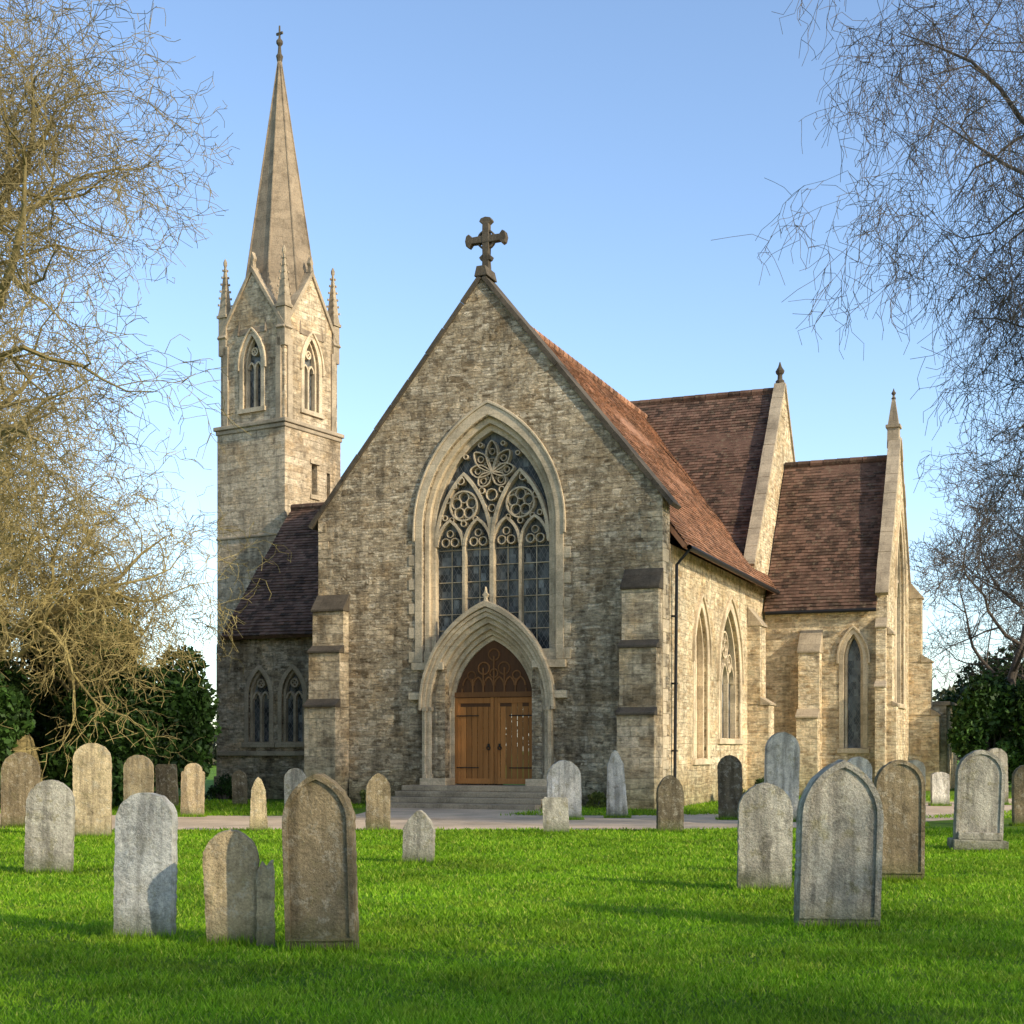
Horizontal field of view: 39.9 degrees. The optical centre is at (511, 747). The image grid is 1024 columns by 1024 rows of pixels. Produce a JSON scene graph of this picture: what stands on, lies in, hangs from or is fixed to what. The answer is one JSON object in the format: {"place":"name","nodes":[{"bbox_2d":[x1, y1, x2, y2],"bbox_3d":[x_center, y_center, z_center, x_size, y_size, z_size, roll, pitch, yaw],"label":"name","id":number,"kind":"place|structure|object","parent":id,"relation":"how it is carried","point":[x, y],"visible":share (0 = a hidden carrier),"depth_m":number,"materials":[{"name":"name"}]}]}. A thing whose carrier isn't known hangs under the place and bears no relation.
{"place":"outdoors","nodes":[
{"label":"outdoors","id":0,"kind":"place"},
{"bbox_2d":[356,808,542,818],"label":"path","id":1,"kind":"structure","parent":0,"point":[408,813],"depth_m":33.78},
{"bbox_2d":[0,798,1011,829],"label":"path","id":2,"kind":"structure","parent":0,"point":[701,821],"depth_m":30.23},
{"bbox_2d":[0,755,1023,1023],"bbox_3d":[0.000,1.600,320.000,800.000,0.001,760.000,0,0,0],"label":"ground","id":3,"kind":"structure","parent":0,"point":[930,823],"depth_m":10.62,"materials":[{"name":"green plant"}]},
{"bbox_2d":[0,677,35,787],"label":"shrub","id":4,"kind":"object","parent":3,"relation":"on","point":[15,712],"visible":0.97,"depth_m":34.92,"materials":[{"name":"green plant"}]},
{"bbox_2d":[0,752,40,827],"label":"gravestone","id":5,"kind":"object","parent":3,"relation":"on","point":[20,775],"visible":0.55,"depth_m":28.24,"materials":[{"name":"beige stone"}]},
{"bbox_2d":[0,611,51,807],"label":"shrub","id":6,"kind":"object","parent":3,"relation":"on","point":[15,674],"visible":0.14,"depth_m":38.15,"materials":[{"name":"green plant"}]},
{"bbox_2d":[0,328,86,677],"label":"tree","id":7,"kind":"object","parent":3,"relation":"on","point":[31,563],"visible":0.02,"depth_m":51.66,"materials":[{"name":"brown plant"}]},
{"bbox_2d":[24,780,75,873],"bbox_3d":[-5.854,1.064,17.878,0.585,1.324,0.173,1,-2,-8],"label":"gravestone","id":8,"kind":"object","parent":3,"relation":"on","point":[50,823],"visible":0.76,"depth_m":17.80,"materials":[{"name":"grey stone"}]},
{"bbox_2d":[23,580,154,774],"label":"shrub","id":9,"kind":"object","parent":3,"relation":"on","point":[42,743],"visible":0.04,"depth_m":43.72,"materials":[{"name":"brown plant"}]},
{"bbox_2d":[72,743,111,836],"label":"gravestone","id":10,"kind":"object","parent":3,"relation":"on","point":[92,778],"visible":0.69,"depth_m":25.11,"materials":[{"name":"beige stone"}]},
{"bbox_2d":[18,608,177,794],"bbox_3d":[-11.769,-1.149,40.127,4.364,5.677,3.479,0,0,-23],"label":"shrub","id":11,"kind":"object","parent":3,"relation":"on","point":[58,707],"visible":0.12,"depth_m":39.49,"materials":[{"name":"green plant"}]},
{"bbox_2d":[40,684,157,807],"bbox_3d":[-10.888,-0.020,37.310,3.026,3.418,2.482,0,0,28],"label":"shrub","id":12,"kind":"object","parent":3,"relation":"on","point":[121,750],"visible":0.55,"depth_m":36.80,"materials":[{"name":"green plant"}]},
{"bbox_2d":[0,417,235,793],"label":"tree","id":13,"kind":"object","parent":3,"relation":"on","point":[113,670],"visible":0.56,"depth_m":36.17,"materials":[{"name":"brown plant"}]},
{"bbox_2d":[0,0,256,728],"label":"tree","id":14,"kind":"object","parent":3,"relation":"on","point":[14,175],"visible":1,"depth_m":25.15,"materials":[{"name":"brown plant"}]},
{"bbox_2d":[123,755,153,799],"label":"gravestone","id":15,"kind":"object","parent":3,"relation":"on","point":[138,772],"visible":0.51,"depth_m":35.28,"materials":[{"name":"beige stone"}]},
{"bbox_2d":[113,793,177,939],"bbox_3d":[-3.076,1.050,11.854,0.495,1.350,0.166,1,-1,3],"label":"gravestone","id":16,"kind":"object","parent":3,"relation":"on","point":[145,865],"visible":0.78,"depth_m":11.77,"materials":[{"name":"grey stone"}]},
{"bbox_2d":[0,230,291,780],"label":"tree","id":17,"kind":"object","parent":3,"relation":"on","point":[25,743],"visible":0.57,"depth_m":35.42,"materials":[{"name":"brown plant"}]},
{"bbox_2d":[155,764,178,806],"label":"gravestone","id":18,"kind":"object","parent":3,"relation":"on","point":[166,780],"visible":0.66,"depth_m":37.62,"materials":[{"name":"grey stone"}]},
{"bbox_2d":[113,644,221,792],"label":"shrub","id":19,"kind":"object","parent":3,"relation":"on","point":[190,707],"visible":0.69,"depth_m":40.95,"materials":[{"name":"green plant"}]},
{"bbox_2d":[180,763,204,816],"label":"gravestone","id":20,"kind":"object","parent":3,"relation":"on","point":[192,788],"visible":0.77,"depth_m":32.73,"materials":[{"name":"beige stone"}]},
{"bbox_2d":[205,772,231,798],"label":"shrub","id":21,"kind":"object","parent":3,"relation":"on","point":[223,790],"visible":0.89,"depth_m":44.20,"materials":[{"name":"green plant"}]},
{"bbox_2d":[203,829,259,944],"bbox_3d":[-2.266,1.194,11.454,0.450,1.065,0.138,-3,2,-6],"label":"gravestone","id":22,"kind":"object","parent":3,"relation":"on","point":[231,860],"visible":0.69,"depth_m":11.38,"materials":[{"name":"beige stone"}]},
{"bbox_2d":[232,770,247,804],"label":"gravestone","id":23,"kind":"object","parent":3,"relation":"on","point":[239,786],"visible":0.76,"depth_m":38.91,"materials":[{"name":"grey stone"}]},
{"bbox_2d":[249,777,267,830],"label":"gravestone","id":24,"kind":"object","parent":3,"relation":"on","point":[258,813],"visible":0.77,"depth_m":26.88,"materials":[{"name":"beige stone"}]},
{"bbox_2d":[256,860,275,946],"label":"gravestone","id":25,"kind":"object","parent":3,"relation":"on","point":[265,897],"visible":0.8,"depth_m":11.34,"materials":[{"name":"grey stone"}]},
{"bbox_2d":[284,768,305,805],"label":"gravestone","id":26,"kind":"object","parent":3,"relation":"on","point":[294,778],"visible":0.48,"depth_m":35.28,"materials":[{"name":"grey stone"}]},
{"bbox_2d":[282,773,358,951],"bbox_3d":[-1.504,0.962,11.059,0.564,1.528,0.170,-1,1,4],"label":"gravestone","id":27,"kind":"object","parent":3,"relation":"on","point":[320,879],"visible":0.88,"depth_m":10.99,"materials":[{"name":"beige stone"}]},
{"bbox_2d":[359,788,365,803],"bbox_3d":[-4.026,1.404,39.581,0.525,0.562,0.576,0,0,-28],"label":"shrub","id":28,"kind":"object","parent":3,"relation":"on","point":[362,794],"visible":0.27,"depth_m":39.46,"materials":[{"name":"green plant"}]},
{"bbox_2d":[365,773,390,830],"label":"gravestone","id":29,"kind":"object","parent":3,"relation":"on","point":[378,800],"visible":0.76,"depth_m":26.88,"materials":[{"name":"beige stone"}]},
{"bbox_2d":[402,810,435,863],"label":"gravestone","id":30,"kind":"object","parent":3,"relation":"on","point":[419,831],"visible":0.71,"depth_m":19.45,"materials":[{"name":"grey stone"}]},
{"bbox_2d":[26,665,969,764],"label":"distant wood","id":31,"kind":"object","parent":3,"relation":"on","point":[940,694],"depth_m":127.85,"materials":[{"name":"green plant"}]},
{"bbox_2d":[542,797,568,832],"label":"gravestone","id":32,"kind":"object","parent":3,"relation":"on","point":[555,814],"visible":0.71,"depth_m":26.24,"materials":[{"name":"grey stone"}]},
{"bbox_2d":[547,760,581,819],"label":"gravestone","id":33,"kind":"object","parent":3,"relation":"on","point":[563,778],"visible":0.59,"depth_m":31.33,"materials":[{"name":"grey stone"}]},
{"bbox_2d":[213,25,957,809],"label":"church","id":34,"kind":"structure","parent":3,"relation":"on","point":[521,561],"depth_m":40.44,"materials":[{"name":"stone"}]},
{"bbox_2d":[242,665,274,746],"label":"window","id":35,"kind":"structure","parent":34,"relation":"in","point":[261,693],"depth_m":44.64,"materials":[{"name":"glass"}]},
{"bbox_2d":[275,664,306,746],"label":"window","id":36,"kind":"structure","parent":34,"relation":"in","point":[295,689],"depth_m":44.18,"materials":[{"name":"glass"}]},
{"bbox_2d":[409,400,570,669],"bbox_3d":[-0.585,-5.879,39.027,4.840,7.397,0.620,0,0,22],"label":"window","id":37,"kind":"structure","parent":34,"relation":"in","point":[495,519],"depth_m":39.13,"materials":[{"name":"beige stone"}]},
{"bbox_2d":[717,596,744,743],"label":"window","id":38,"kind":"structure","parent":34,"relation":"in","point":[726,663],"depth_m":44.55,"materials":[{"name":"beige stone"}]},
{"bbox_2d":[836,625,869,752],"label":"window","id":39,"kind":"structure","parent":34,"relation":"in","point":[857,654],"depth_m":47.65,"materials":[{"name":"grey glass"}]},
{"bbox_2d":[895,505,906,708],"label":"window","id":40,"kind":"structure","parent":34,"relation":"in","point":[900,525],"depth_m":51.40,"materials":[{"name":"beige stone"}]},
{"bbox_2d":[586,791,606,808],"bbox_3d":[2.251,1.401,37.205,0.636,0.575,0.477,0,0,18],"label":"shrub","id":41,"kind":"object","parent":3,"relation":"on","point":[597,799],"visible":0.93,"depth_m":37.10,"materials":[{"name":"green plant"}]},
{"bbox_2d":[606,750,627,817],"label":"gravestone","id":42,"kind":"object","parent":3,"relation":"on","point":[616,801],"visible":0.81,"depth_m":32.27,"materials":[{"name":"grey stone"}]},
{"bbox_2d":[656,775,683,831],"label":"gravestone","id":43,"kind":"object","parent":3,"relation":"on","point":[670,802],"visible":0.77,"depth_m":26.57,"materials":[{"name":"grey stone"}]},
{"bbox_2d":[717,755,742,818],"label":"gravestone","id":44,"kind":"object","parent":3,"relation":"on","point":[730,781],"visible":0.75,"depth_m":31.39,"materials":[{"name":"grey stone"}]},
{"bbox_2d":[754,777,763,784],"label":"shrub","id":45,"kind":"object","parent":3,"relation":"on","point":[759,780],"visible":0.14,"depth_m":44.81,"materials":[{"name":"green plant"}]},
{"bbox_2d":[737,783,792,889],"bbox_3d":[2.823,1.056,15.760,0.603,1.337,0.170,1,0,5],"label":"gravestone","id":46,"kind":"object","parent":3,"relation":"on","point":[765,834],"visible":0.77,"depth_m":15.68,"materials":[{"name":"grey stone"}]},
{"bbox_2d":[764,732,799,821],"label":"gravestone","id":47,"kind":"object","parent":3,"relation":"on","point":[782,761],"visible":0.53,"depth_m":30.47,"materials":[{"name":"grey stone"}]},
{"bbox_2d":[793,759,883,929],"bbox_3d":[2.890,0.913,12.475,0.736,1.623,0.201,2,1,-3],"label":"gravestone","id":48,"kind":"object","parent":3,"relation":"on","point":[839,845],"visible":0.85,"depth_m":12.39,"materials":[{"name":"grey stone"}]},
{"bbox_2d":[847,757,871,780],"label":"gravestone","id":49,"kind":"object","parent":3,"relation":"on","point":[863,765],"visible":0.27,"depth_m":30.49,"materials":[{"name":"grey stone"}]},
{"bbox_2d":[714,0,1023,422],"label":"tree","id":50,"kind":"object","parent":3,"relation":"on","point":[972,143],"visible":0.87,"depth_m":24.75,"materials":[{"name":"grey plant"}]},
{"bbox_2d":[771,0,1023,607],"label":"tree","id":51,"kind":"object","parent":3,"relation":"on","point":[927,44],"visible":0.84,"depth_m":26.48,"materials":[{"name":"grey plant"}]},
{"bbox_2d":[874,760,925,880],"bbox_3d":[4.643,0.932,16.928,0.590,1.586,0.179,1,-1,3],"label":"gravestone","id":52,"kind":"object","parent":3,"relation":"on","point":[899,785],"visible":0.66,"depth_m":16.86,"materials":[{"name":"beige stone"}]},
{"bbox_2d":[908,760,925,822],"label":"gravestone","id":53,"kind":"object","parent":3,"relation":"on","point":[919,765],"visible":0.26,"depth_m":28.95,"materials":[{"name":"grey stone"}]},
{"bbox_2d":[930,772,949,805],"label":"gravestone","id":54,"kind":"object","parent":3,"relation":"on","point":[940,787],"visible":0.77,"depth_m":38.94,"materials":[{"name":"white stone"}]},
{"bbox_2d":[903,406,1023,697],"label":"tree","id":55,"kind":"object","parent":3,"relation":"on","point":[1018,653],"visible":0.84,"depth_m":54.55,"materials":[{"name":"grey plant"}]},
{"bbox_2d":[947,750,1008,850],"bbox_3d":[7.350,0.876,22.203,0.840,1.698,0.480,2,1,5],"label":"gravestone","id":56,"kind":"object","parent":3,"relation":"on","point":[979,801],"visible":0.83,"depth_m":22.11,"materials":[{"name":"grey stone"}]},
{"bbox_2d":[940,645,1023,778],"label":"shrub","id":57,"kind":"object","parent":3,"relation":"on","point":[953,697],"visible":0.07,"depth_m":59.34,"materials":[{"name":"green plant"}]},
{"bbox_2d":[947,669,1023,784],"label":"shrub","id":58,"kind":"object","parent":3,"relation":"on","point":[976,719],"visible":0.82,"depth_m":51.76,"materials":[{"name":"green plant"}]},
{"bbox_2d":[951,407,1023,659],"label":"tree","id":59,"kind":"object","parent":3,"relation":"on","point":[1010,624],"visible":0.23,"depth_m":62.84,"materials":[{"name":"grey plant"}]},
{"bbox_2d":[988,748,1008,804],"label":"gravestone","id":60,"kind":"object","parent":3,"relation":"on","point":[1001,754],"visible":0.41,"depth_m":39.57,"materials":[{"name":"beige stone"}]},
{"bbox_2d":[998,679,1023,755],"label":"shrub","id":61,"kind":"object","parent":3,"relation":"on","point":[1017,728],"visible":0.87,"depth_m":51.39,"materials":[{"name":"green plant"}]},
{"bbox_2d":[1011,765,1023,825],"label":"gravestone","id":62,"kind":"object","parent":3,"relation":"on","point":[1017,795],"visible":0.79,"depth_m":28.94,"materials":[{"name":"grey stone"}]},
{"bbox_2d":[0,0,1023,745],"label":"sky","id":63,"kind":"structure","parent":0,"point":[612,143],"materials":[{"name":"blue"}]}
]}

